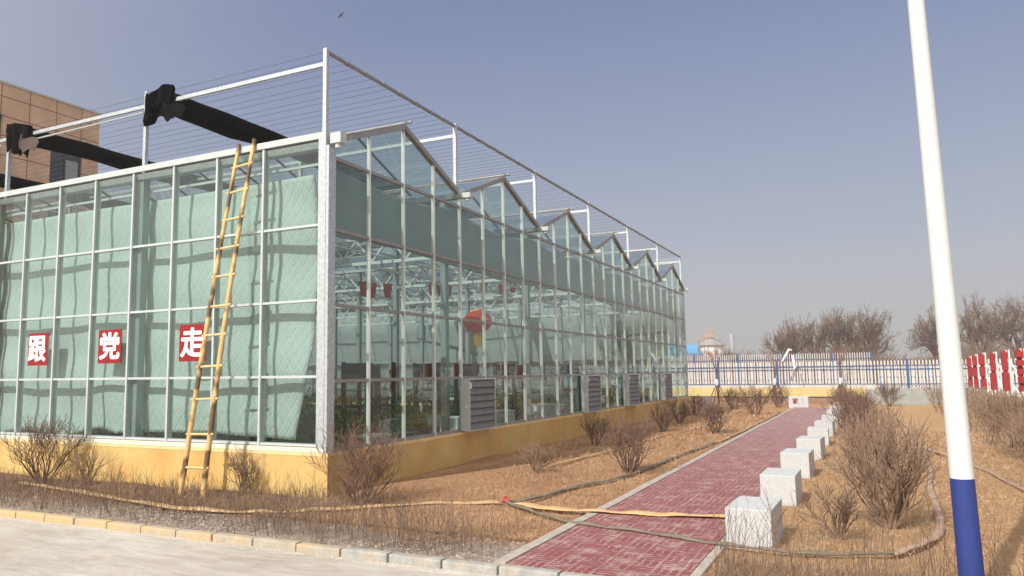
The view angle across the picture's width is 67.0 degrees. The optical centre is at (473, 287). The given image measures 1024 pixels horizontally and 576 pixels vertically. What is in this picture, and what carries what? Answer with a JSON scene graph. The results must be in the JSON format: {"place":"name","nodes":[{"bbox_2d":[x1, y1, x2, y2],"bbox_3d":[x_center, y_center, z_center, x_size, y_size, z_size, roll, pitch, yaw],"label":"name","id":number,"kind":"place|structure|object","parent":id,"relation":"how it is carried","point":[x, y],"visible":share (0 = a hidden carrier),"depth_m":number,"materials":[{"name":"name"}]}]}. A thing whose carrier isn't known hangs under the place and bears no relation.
{"place":"outdoors","nodes":[
{"label":"outdoors","id":0,"kind":"place"},
{"bbox_2d":[0,517,498,575],"bbox_3d":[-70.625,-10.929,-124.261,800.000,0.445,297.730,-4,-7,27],"label":"road","id":1,"kind":"structure","parent":0,"point":[28,548],"depth_m":6.73,"materials":[{"name":"concrete"}]},
{"bbox_2d":[0,380,1023,575],"bbox_3d":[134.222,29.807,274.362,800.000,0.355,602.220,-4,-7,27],"label":"ground","id":2,"kind":"structure","parent":0,"point":[436,477],"depth_m":9.16,"materials":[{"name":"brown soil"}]},
{"bbox_2d":[0,412,99,483],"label":"bare shrub","id":3,"kind":"object","parent":2,"relation":"on","point":[39,441],"visible":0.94,"depth_m":11.30,"materials":[{"name":"brown plant"}]},
{"bbox_2d":[0,80,101,223],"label":"tan building","id":4,"kind":"structure","parent":2,"relation":"on","point":[20,105],"depth_m":34.32,"materials":[{"name":"stone"}]},
{"bbox_2d":[49,151,80,182],"bbox_3d":[-18.732,-5.691,35.372,0.100,2.200,1.600,-4,-7,27],"label":"window","id":5,"kind":"structure","parent":4,"relation":"in","point":[65,160],"depth_m":35.30,"materials":[{"name":"grey glass"}]},
{"bbox_2d":[55,440,117,485],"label":"bare shrub","id":6,"kind":"object","parent":2,"relation":"on","point":[88,476],"visible":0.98,"depth_m":11.03,"materials":[{"name":"brown plant"}]},
{"bbox_2d":[178,138,256,497],"bbox_3d":[-3.365,0.325,10.216,0.862,4.809,0.394,4,-8,-35],"label":"bamboo ladder","id":7,"kind":"object","parent":2,"relation":"on","point":[195,399],"visible":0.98,"depth_m":10.14,"materials":[{"name":"yellow wood"}]},
{"bbox_2d":[223,444,263,493],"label":"bare shrub","id":8,"kind":"object","parent":2,"relation":"on","point":[243,473],"visible":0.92,"depth_m":9.94,"materials":[{"name":"brown plant"}]},
{"bbox_2d":[19,481,500,512],"bbox_3d":[-3.305,2.584,9.476,7.231,0.044,1.405,-3,-7,17],"label":"hose","id":9,"kind":"object","parent":2,"relation":"on","point":[364,507],"visible":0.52,"depth_m":8.93,"materials":[{"name":"beige rubber"}]},
{"bbox_2d":[0,489,529,561],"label":"soil crumbs","id":10,"kind":"object","parent":2,"relation":"on","point":[219,528],"visible":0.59,"depth_m":7.98,"materials":[{"name":"brown soil"}]},
{"bbox_2d":[0,508,600,575],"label":"kerb","id":11,"kind":"structure","parent":2,"relation":"on","point":[398,558],"depth_m":6.91,"materials":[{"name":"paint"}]},
{"bbox_2d":[0,121,689,498],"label":"greenhouse","id":12,"kind":"object","parent":2,"relation":"on","point":[138,451],"visible":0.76,"depth_m":12.16,"materials":[{"name":"clear glass"}]},
{"bbox_2d":[27,333,48,365],"bbox_3d":[-7.015,0.989,12.445,0.500,0.520,0.011,-4,-7,27],"label":"character sign","id":13,"kind":"object","parent":12,"relation":"attached to","point":[38,343],"visible":1,"depth_m":12.44,"materials":[{"name":"red"}]},
{"bbox_2d":[98,329,121,363],"bbox_3d":[-5.497,0.882,11.676,0.510,0.510,0.011,-4,-7,27],"label":"character sign","id":14,"kind":"object","parent":12,"relation":"attached to","point":[109,345],"visible":1,"depth_m":11.67,"materials":[{"name":"red"}]},
{"bbox_2d":[0,174,317,439],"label":"quilted curtain","id":15,"kind":"object","parent":12,"relation":"hanging from","point":[291,276],"visible":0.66,"depth_m":11.49,"materials":[{"name":"fabric"}]},
{"bbox_2d":[179,324,205,361],"bbox_3d":[-3.966,0.773,10.900,0.510,0.520,0.011,-4,-7,27],"label":"character sign","id":16,"kind":"object","parent":12,"relation":"attached to","point":[190,340],"visible":0.84,"depth_m":10.91,"materials":[{"name":"red"}]},
{"bbox_2d":[142,385,386,440],"bbox_3d":[-4.406,2.731,17.151,1.518,1.273,7.102,-4,-7,27],"label":"potted hedge","id":17,"kind":"object","parent":12,"relation":"on","point":[218,435],"visible":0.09,"depth_m":17.02,"materials":[{"name":"green plant"}]},
{"bbox_2d":[218,393,440,442],"bbox_3d":[-2.585,2.556,14.809,1.706,1.066,5.570,-4,-7,27],"label":"potted hedge","id":18,"kind":"object","parent":12,"relation":"on","point":[244,438],"visible":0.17,"depth_m":15.55,"materials":[{"name":"green plant"}]},
{"bbox_2d":[0,47,681,301],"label":"shade frame","id":19,"kind":"object","parent":12,"relation":"on","point":[324,64],"visible":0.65,"depth_m":13.65,"materials":[{"name":"metal"}]},
{"bbox_2d":[6,123,237,191],"bbox_3d":[-2.807,-1.529,22.353,0.870,0.538,21.377,-4,-7,27],"label":"rolled shade cloth","id":20,"kind":"object","parent":19,"relation":"hanging from","point":[21,139],"visible":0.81,"depth_m":13.78,"materials":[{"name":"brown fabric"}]},
{"bbox_2d":[0,173,453,279],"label":"rolled shade cloth","id":21,"kind":"object","parent":19,"relation":"hanging from","point":[17,183],"visible":0.21,"depth_m":17.73,"materials":[{"name":"fabric"}]},
{"bbox_2d":[143,84,605,267],"bbox_3d":[0.186,-1.762,20.838,0.904,0.600,21.380,-4,-7,27],"label":"rolled shade cloth","id":22,"kind":"object","parent":19,"relation":"hanging from","point":[164,103],"visible":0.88,"depth_m":12.57,"materials":[{"name":"black fabric"}]},
{"bbox_2d":[267,390,430,443],"bbox_3d":[-1.889,2.171,11.903,1.384,1.157,2.992,-4,-7,27],"label":"potted hedge","id":23,"kind":"object","parent":12,"relation":"on","point":[305,431],"visible":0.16,"depth_m":12.36,"materials":[{"name":"green plant"}]},
{"bbox_2d":[341,362,395,431],"bbox_3d":[-1.935,2.193,14.352,0.560,1.620,1.080,-3,-7,21],"label":"wooden shelf","id":24,"kind":"object","parent":12,"relation":"on","point":[353,370],"visible":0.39,"depth_m":14.00,"materials":[{"name":"brown wood"}]},
{"bbox_2d":[345,433,391,443],"bbox_3d":[-1.593,2.481,11.776,0.430,0.480,0.630,-4,-7,27],"label":"planter box","id":25,"kind":"object","parent":12,"relation":"on","point":[373,435],"visible":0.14,"depth_m":11.69,"materials":[{"name":"white plastic"}]},
{"bbox_2d":[357,364,390,425],"bbox_3d":[-2.301,2.645,18.445,0.560,1.620,1.080,-2,-6,15],"label":"wooden shelf","id":26,"kind":"object","parent":12,"relation":"on","point":[377,398],"visible":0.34,"depth_m":17.99,"materials":[{"name":"brown wood"}]},
{"bbox_2d":[413,363,440,434],"bbox_3d":[-0.977,2.409,16.434,0.560,1.620,1.080,-1,-6,-2],"label":"wooden shelf","id":27,"kind":"object","parent":12,"relation":"on","point":[422,370],"visible":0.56,"depth_m":15.97,"materials":[{"name":"brown wood"}]},
{"bbox_2d":[417,325,477,355],"bbox_3d":[-0.867,1.743,25.715,2.298,1.100,0.173,-3,-7,23],"label":"plastic sheet","id":28,"kind":"object","parent":12,"relation":"hanging from","point":[454,337],"visible":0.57,"depth_m":25.71,"materials":[{"name":"plastic"}]},
{"bbox_2d":[439,416,459,431],"bbox_3d":[-0.397,2.851,15.526,0.430,0.530,0.430,-4,-7,27],"label":"planter box","id":29,"kind":"object","parent":12,"relation":"on","point":[454,422],"visible":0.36,"depth_m":15.32,"materials":[{"name":"white plastic"}]},
{"bbox_2d":[454,363,496,415],"bbox_3d":[0.062,2.522,17.582,0.560,1.620,1.080,-4,-7,27],"label":"wooden shelf","id":30,"kind":"object","parent":12,"relation":"on","point":[470,369],"visible":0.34,"depth_m":17.23,"materials":[{"name":"brown wood"}]},
{"bbox_2d":[463,300,491,345],"bbox_3d":[0.083,0.255,15.931,0.592,1.891,0.592,-4,-7,27],"label":"red lantern","id":31,"kind":"object","parent":12,"relation":"hanging from","point":[475,329],"visible":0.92,"depth_m":15.73,"materials":[{"name":"red"}]},
{"bbox_2d":[461,378,495,431],"bbox_3d":[0.106,1.983,13.248,0.184,0.870,1.025,-4,-7,27],"label":"louvre fan","id":32,"kind":"object","parent":12,"relation":"attached to","point":[478,403],"visible":1,"depth_m":13.08},
{"bbox_2d":[408,384,555,425],"bbox_3d":[0.349,3.325,22.261,2.517,1.103,5.602,-4,-7,27],"label":"potted hedge","id":33,"kind":"object","parent":12,"relation":"on","point":[500,406],"visible":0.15,"depth_m":22.09,"materials":[{"name":"green plant"}]},
{"bbox_2d":[304,310,667,399],"bbox_3d":[-0.733,2.991,33.010,18.000,3.500,0.090,-4,-7,27],"label":"plastic sheet","id":34,"kind":"object","parent":12,"relation":"hanging from","point":[346,344],"visible":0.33,"depth_m":31.46,"materials":[{"name":"plastic"}]},
{"bbox_2d":[496,410,504,423],"bbox_3d":[0.374,2.958,16.812,0.530,0.580,0.480,-4,-7,27],"label":"planter box","id":35,"kind":"object","parent":12,"relation":"on","point":[500,416],"visible":0.14,"depth_m":16.71,"materials":[{"name":"grey plastic"}]},
{"bbox_2d":[335,169,676,321],"bbox_3d":[2.825,-0.154,19.577,0.100,1.170,21.000,-4,-7,27],"label":"rolled side curtain","id":36,"kind":"object","parent":12,"relation":"hanging from","point":[351,204],"visible":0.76,"depth_m":13.78,"materials":[{"name":"fabric"}]},
{"bbox_2d":[497,363,523,420],"bbox_3d":[0.931,2.745,19.709,0.560,1.620,1.080,-2,-6,15],"label":"wooden shelf","id":37,"kind":"object","parent":12,"relation":"on","point":[511,369],"visible":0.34,"depth_m":19.28,"materials":[{"name":"brown wood"}]},
{"bbox_2d":[512,364,544,409],"bbox_3d":[1.578,2.994,22.061,0.560,1.620,1.080,-4,-7,27],"label":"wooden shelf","id":38,"kind":"object","parent":12,"relation":"on","point":[518,370],"visible":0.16,"depth_m":21.71,"materials":[{"name":"brown wood"}]},
{"bbox_2d":[533,403,560,417],"bbox_3d":[2.024,3.433,21.109,0.630,0.530,0.530,-4,-7,27],"label":"planter box","id":39,"kind":"object","parent":12,"relation":"on","point":[550,409],"visible":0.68,"depth_m":20.90,"materials":[{"name":"white plastic"}]},
{"bbox_2d":[560,364,580,413],"bbox_3d":[3.027,3.189,24.006,0.560,1.620,1.080,-2,-6,10],"label":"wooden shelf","id":40,"kind":"object","parent":12,"relation":"on","point":[564,369],"visible":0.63,"depth_m":23.56,"materials":[{"name":"brown wood"}]},
{"bbox_2d":[581,375,601,412],"bbox_3d":[2.860,2.536,18.607,0.184,0.870,1.025,-4,-7,27],"label":"louvre fan","id":41,"kind":"object","parent":12,"relation":"attached to","point":[591,395],"visible":1,"depth_m":18.40},
{"bbox_2d":[550,383,639,412],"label":"potted hedge","id":42,"kind":"object","parent":12,"relation":"on","point":[603,390],"visible":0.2,"depth_m":26.70,"materials":[{"name":"green plant"}]},
{"bbox_2d":[623,374,639,405],"bbox_3d":[4.453,2.856,21.707,0.184,0.870,1.025,-4,-7,27],"label":"louvre fan","id":43,"kind":"object","parent":12,"relation":"attached to","point":[631,388],"visible":1,"depth_m":21.46},
{"bbox_2d":[660,373,672,399],"bbox_3d":[6.365,3.240,25.427,0.184,0.870,1.025,-4,-7,27],"label":"louvre fan","id":44,"kind":"object","parent":12,"relation":"attached to","point":[666,391],"visible":1,"depth_m":25.15},
{"bbox_2d":[303,414,408,505],"bbox_3d":[-1.328,2.044,9.201,1.284,1.089,1.125,-2,-6,11],"label":"bare shrub","id":45,"kind":"object","parent":2,"relation":"on","point":[351,451],"visible":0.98,"depth_m":9.08,"materials":[{"name":"brown plant"}]},
{"bbox_2d":[0,461,1023,575],"bbox_3d":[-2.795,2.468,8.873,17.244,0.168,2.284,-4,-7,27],"label":"dead grass","id":46,"kind":"structure","parent":2,"relation":"on","point":[802,572],"depth_m":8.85,"materials":[{"name":"beige plant"}]},
{"bbox_2d":[513,438,558,472],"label":"bare shrub","id":47,"kind":"object","parent":2,"relation":"on","point":[536,455],"visible":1,"depth_m":11.81,"materials":[{"name":"brown plant"}]},
{"bbox_2d":[577,412,612,445],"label":"bare shrub","id":48,"kind":"object","parent":2,"relation":"on","point":[589,429],"visible":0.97,"depth_m":15.70,"materials":[{"name":"brown plant"}]},
{"bbox_2d":[510,442,718,502],"bbox_3d":[2.886,2.832,12.465,0.407,0.047,8.652,-5,-7,33],"label":"hose","id":49,"kind":"object","parent":2,"relation":"on","point":[589,483],"visible":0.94,"depth_m":10.57,"materials":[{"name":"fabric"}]},
{"bbox_2d":[589,407,661,473],"bbox_3d":[2.312,2.311,11.696,1.089,1.011,1.055,-4,-7,27],"label":"bare shrub","id":50,"kind":"object","parent":2,"relation":"on","point":[616,435],"visible":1,"depth_m":11.62,"materials":[{"name":"brown plant"}]},
{"bbox_2d":[550,408,746,465],"bbox_3d":[6.132,3.752,21.163,0.488,0.031,20.105,-4,-7,28],"label":"hose","id":51,"kind":"object","parent":2,"relation":"on","point":[577,458],"visible":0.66,"depth_m":14.34,"materials":[{"name":"brown rubber"}]},
{"bbox_2d":[649,396,678,431],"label":"bare shrub","id":52,"kind":"object","parent":2,"relation":"on","point":[664,414],"visible":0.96,"depth_m":19.03,"materials":[{"name":"brown plant"}]},
{"bbox_2d":[666,396,691,423],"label":"bare shrub","id":53,"kind":"object","parent":2,"relation":"on","point":[684,410],"visible":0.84,"depth_m":21.99,"materials":[{"name":"brown plant"}]},
{"bbox_2d":[667,345,702,363],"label":"blue roofed house","id":54,"kind":"structure","parent":2,"relation":"on","point":[691,347],"depth_m":119.06,"materials":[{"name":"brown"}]},
{"bbox_2d":[680,393,704,415],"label":"bare shrub","id":55,"kind":"object","parent":2,"relation":"on","point":[700,400],"visible":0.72,"depth_m":25.41,"materials":[{"name":"brown plant"}]},
{"bbox_2d":[668,353,750,383],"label":"russet brush","id":56,"kind":"object","parent":2,"relation":"on","point":[706,360],"visible":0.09,"depth_m":69.86,"materials":[{"name":"plant"}]},
{"bbox_2d":[687,398,732,433],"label":"bare shrub","id":57,"kind":"object","parent":2,"relation":"on","point":[711,413],"visible":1,"depth_m":18.57,"materials":[{"name":"brown plant"}]},
{"bbox_2d":[698,327,725,360],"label":"round hut","id":58,"kind":"object","parent":2,"relation":"on","point":[707,341],"visible":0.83,"depth_m":138.70,"materials":[{"name":"white paint"}]},
{"bbox_2d":[706,346,726,403],"bbox_3d":[10.413,3.753,33.054,0.901,2.546,0.984,-4,-7,27],"label":"staked sapling","id":59,"kind":"object","parent":2,"relation":"on","point":[717,385],"visible":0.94,"depth_m":32.97,"materials":[{"name":"brown plant"}]},
{"bbox_2d":[721,385,746,408],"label":"bare shrub","id":60,"kind":"object","parent":2,"relation":"on","point":[732,399],"visible":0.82,"depth_m":29.92,"materials":[{"name":"brown plant"}]},
{"bbox_2d":[727,381,774,415],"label":"bare shrub","id":61,"kind":"object","parent":2,"relation":"on","point":[755,396],"visible":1,"depth_m":25.70,"materials":[{"name":"brown plant"}]},
{"bbox_2d":[725,496,783,551],"bbox_3d":[2.539,2.117,6.957,0.380,0.355,0.720,-4,-7,28],"label":"granite block","id":62,"kind":"object","parent":2,"relation":"on","point":[740,503],"depth_m":6.69,"materials":[{"name":"white stone"}]},
{"bbox_2d":[672,388,865,403],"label":"boundary wall","id":63,"kind":"structure","parent":2,"relation":"on","point":[815,395],"depth_m":34.29,"materials":[{"name":"yellow paint"}]},
{"bbox_2d":[668,358,1023,387],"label":"picket fence","id":64,"kind":"object","parent":63,"relation":"on","point":[907,368],"visible":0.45,"depth_m":33.87,"materials":[{"name":"white metal"}]},
{"bbox_2d":[672,384,874,388],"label":"plinth","id":65,"kind":"structure","parent":2,"relation":"on","point":[870,387],"depth_m":45.39,"materials":[{"name":"white concrete"}]},
{"bbox_2d":[667,351,873,383],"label":"picket fence","id":66,"kind":"object","parent":65,"relation":"on","point":[738,360],"visible":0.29,"depth_m":45.91,"materials":[{"name":"metal"}]},
{"bbox_2d":[764,347,787,404],"bbox_3d":[12.901,3.715,32.999,0.858,2.550,0.892,-4,-7,27],"label":"staked sapling","id":67,"kind":"object","parent":2,"relation":"on","point":[775,373],"visible":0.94,"depth_m":32.96,"materials":[{"name":"brown plant"}]},
{"bbox_2d":[768,383,789,406],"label":"bare shrub","id":68,"kind":"object","parent":2,"relation":"on","point":[779,395],"visible":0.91,"depth_m":31.00,"materials":[{"name":"brown plant"}]},
{"bbox_2d":[760,468,801,506],"bbox_3d":[3.627,2.342,9.085,0.380,0.355,0.720,-4,-7,28],"label":"granite block","id":69,"kind":"object","parent":2,"relation":"on","point":[781,483],"depth_m":8.79,"materials":[{"name":"grey stone"}]},
{"bbox_2d":[760,312,809,381],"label":"bare tree","id":70,"kind":"object","parent":2,"relation":"on","point":[790,340],"visible":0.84,"depth_m":88.72,"materials":[{"name":"brown plant"}]},
{"bbox_2d":[780,448,814,477],"bbox_3d":[4.745,2.558,11.287,0.380,0.355,0.720,-4,-7,29],"label":"granite block","id":71,"kind":"object","parent":2,"relation":"on","point":[798,458],"depth_m":11.00,"materials":[{"name":"grey stone"}]},
{"bbox_2d":[788,396,808,407],"bbox_3d":[12.819,4.500,30.429,0.720,0.460,0.148,-4,-7,27],"label":"inscribed stone","id":72,"kind":"object","parent":2,"relation":"on","point":[798,401],"visible":1,"depth_m":30.37,"materials":[{"name":"stone"}]},
{"bbox_2d":[796,436,825,459],"bbox_3d":[5.878,2.779,13.437,0.380,0.355,0.720,-4,-7,30],"label":"granite block","id":73,"kind":"object","parent":2,"relation":"on","point":[816,443],"depth_m":13.16,"materials":[{"name":"grey stone"}]},
{"bbox_2d":[793,310,841,377],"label":"bare tree","id":74,"kind":"object","parent":2,"relation":"on","point":[818,338],"visible":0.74,"depth_m":88.92,"materials":[{"name":"brown plant"}]},
{"bbox_2d":[807,426,829,446],"bbox_3d":[7.003,3.011,15.658,0.380,0.355,0.720,-4,-7,25],"label":"granite block","id":75,"kind":"object","parent":2,"relation":"on","point":[816,431],"depth_m":15.36,"materials":[{"name":"grey stone"}]},
{"bbox_2d":[814,420,835,436],"bbox_3d":[8.140,3.253,17.871,0.380,0.355,0.720,-4,-7,29],"label":"granite block","id":76,"kind":"object","parent":2,"relation":"on","point":[824,423],"depth_m":17.58,"materials":[{"name":"grey stone"}]},
{"bbox_2d":[794,478,862,539],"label":"bare shrub","id":77,"kind":"object","parent":2,"relation":"on","point":[844,520],"visible":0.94,"depth_m":6.98,"materials":[{"name":"brown plant"}]},
{"bbox_2d":[831,346,849,402],"bbox_3d":[15.691,3.646,32.783,0.955,2.574,0.740,-5,-8,37],"label":"staked sapling","id":78,"kind":"object","parent":2,"relation":"on","point":[840,376],"visible":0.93,"depth_m":32.80,"materials":[{"name":"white plant"}]},
{"bbox_2d":[814,306,874,378],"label":"bare tree","id":79,"kind":"object","parent":2,"relation":"on","point":[842,329],"visible":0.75,"depth_m":89.45,"materials":[{"name":"brown plant"}]},
{"bbox_2d":[668,332,1023,384],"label":"distant brush","id":80,"kind":"object","parent":2,"relation":"on","point":[965,353],"visible":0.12,"depth_m":75.69,"materials":[{"name":"brown plant"}]},
{"bbox_2d":[820,380,881,439],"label":"bare shrub","id":81,"kind":"object","parent":2,"relation":"on","point":[860,401],"visible":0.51,"depth_m":16.49,"materials":[{"name":"brown plant"}]},
{"bbox_2d":[832,382,886,418],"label":"bare shrub","id":82,"kind":"object","parent":2,"relation":"on","point":[844,394],"visible":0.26,"depth_m":20.06,"materials":[{"name":"brown plant"}]},
{"bbox_2d":[830,392,902,454],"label":"bare shrub","id":83,"kind":"object","parent":2,"relation":"on","point":[858,412],"visible":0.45,"depth_m":13.33,"materials":[{"name":"brown plant"}]},
{"bbox_2d":[838,305,899,364],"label":"bare tree","id":84,"kind":"object","parent":2,"relation":"on","point":[869,325],"visible":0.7,"depth_m":88.50,"materials":[{"name":"brown plant"}]},
{"bbox_2d":[837,399,906,486],"bbox_3d":[5.283,2.032,10.194,0.844,1.176,1.324,-4,-7,27],"label":"bare shrub","id":85,"kind":"object","parent":2,"relation":"on","point":[856,435],"visible":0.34,"depth_m":10.17,"materials":[{"name":"brown plant"}]},
{"bbox_2d":[815,394,949,529],"bbox_3d":[4.071,1.705,7.655,1.126,1.315,1.416,-6,-8,38],"label":"bare shrub","id":86,"kind":"object","parent":2,"relation":"on","point":[894,495],"visible":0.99,"depth_m":7.46,"materials":[{"name":"brown plant"}]},
{"bbox_2d":[874,382,906,405],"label":"bare shrub","id":87,"kind":"object","parent":2,"relation":"on","point":[886,392],"visible":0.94,"depth_m":30.94,"materials":[{"name":"brown plant"}]},
{"bbox_2d":[890,418,945,555],"bbox_3d":[8.197,3.000,14.511,0.551,0.037,19.147,-4,-7,28],"label":"hose","id":88,"kind":"object","parent":2,"relation":"on","point":[935,536],"visible":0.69,"depth_m":7.77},
{"bbox_2d":[903,304,938,362],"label":"bare tree","id":89,"kind":"object","parent":2,"relation":"on","point":[931,344],"visible":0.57,"depth_m":90.13,"materials":[{"name":"brown plant"}]},
{"bbox_2d":[866,389,1019,404],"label":"grey wall","id":90,"kind":"structure","parent":2,"relation":"on","point":[915,397],"depth_m":32.09,"materials":[{"name":"grey concrete"}]},
{"bbox_2d":[907,0,984,575],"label":"painted pole","id":91,"kind":"object","parent":2,"relation":"on","point":[968,545],"visible":1,"depth_m":5.00,"materials":[{"name":"white metal"}]},
{"bbox_2d":[879,363,1018,388],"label":"picket fence","id":92,"kind":"object","parent":2,"relation":"on","point":[925,376],"visible":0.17,"depth_m":46.52,"materials":[{"name":"metal"}]},
{"bbox_2d":[896,433,1023,491],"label":"hose","id":93,"kind":"object","parent":2,"relation":"on","point":[1018,487],"visible":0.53,"depth_m":10.87,"materials":[{"name":"brown rubber"}]},
{"bbox_2d":[920,381,1023,471],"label":"bare hedge","id":94,"kind":"object","parent":2,"relation":"on","point":[1006,413],"visible":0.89,"depth_m":13.94,"materials":[{"name":"brown plant"}]},
{"bbox_2d":[966,356,992,394],"bbox_3d":[19.782,3.563,30.034,0.887,1.830,0.600,-4,-7,27],"label":"standing letter","id":95,"kind":"object","parent":2,"relation":"on","point":[969,370],"visible":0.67,"depth_m":30.10,"materials":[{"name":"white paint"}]},
{"bbox_2d":[958,289,1011,353],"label":"bare tree","id":96,"kind":"object","parent":2,"relation":"on","point":[972,332],"visible":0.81,"depth_m":88.52,"materials":[{"name":"brown plant"}]},
{"bbox_2d":[971,354,1000,395],"bbox_3d":[18.952,3.375,28.447,0.910,1.880,0.600,-4,-7,27],"label":"standing letter","id":97,"kind":"object","parent":2,"relation":"on","point":[975,373],"visible":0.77,"depth_m":28.46,"materials":[{"name":"white paint"}]},
{"bbox_2d":[978,352,1011,398],"bbox_3d":[17.951,3.164,26.500,0.910,1.900,0.600,-4,-7,27],"label":"standing letter","id":98,"kind":"object","parent":2,"relation":"on","point":[982,363],"visible":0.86,"depth_m":26.53,"materials":[{"name":"white paint"}]},
{"bbox_2d":[976,293,1023,357],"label":"bare tree","id":99,"kind":"object","parent":2,"relation":"on","point":[1013,321],"visible":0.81,"depth_m":88.92,"materials":[{"name":"brown plant"}]},
{"bbox_2d":[989,352,1018,396],"bbox_3d":[16.768,2.936,24.196,0.908,1.880,0.600,-4,-7,27],"label":"standing letter","id":100,"kind":"object","parent":2,"relation":"on","point":[994,375],"visible":0.69,"depth_m":24.24,"materials":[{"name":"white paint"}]},
{"bbox_2d":[1001,350,1017,395],"bbox_3d":[15.633,2.702,21.980,0.901,1.890,0.600,-4,-7,27],"label":"standing letter","id":101,"kind":"object","parent":2,"relation":"on","point":[1006,379],"visible":0.86,"depth_m":22.03,"materials":[{"name":"white paint"}]},
{"bbox_2d":[1014,348,1023,400],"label":"standing letter","id":102,"kind":"object","parent":2,"relation":"on","point":[1019,361],"visible":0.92,"depth_m":19.86,"materials":[{"name":"white paint"}]},
{"bbox_2d":[0,0,1023,364],"label":"sky","id":103,"kind":"structure","parent":0,"point":[772,147],"materials":[{"name":"blue"}]},
{"bbox_2d":[506,407,829,575],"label":"path","id":104,"kind":"structure","parent":0,"point":[747,460],"depth_m":7.89,"materials":[{"name":"red brick"}]},
{"bbox_2d":[513,502,724,517],"bbox_3d":[1.582,2.377,8.246,2.499,0.036,0.345,-3,-7,23],"label":"hose","id":105,"kind":"object","parent":104,"relation":"on","point":[633,512],"visible":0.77,"depth_m":8.16,"materials":[{"name":"beige rubber"}]},
{"bbox_2d":[494,407,795,575],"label":"path edging","id":106,"kind":"object","parent":104,"relation":"on","point":[522,550],"visible":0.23,"depth_m":7.57,"materials":[{"name":"stone"}]},
{"bbox_2d":[504,500,893,555],"bbox_3d":[1.704,2.286,7.414,4.091,0.041,0.604,-6,-8,41],"label":"hose","id":107,"kind":"object","parent":104,"relation":"on","point":[677,536],"visible":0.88,"depth_m":6.89,"materials":[{"name":"rubber"}]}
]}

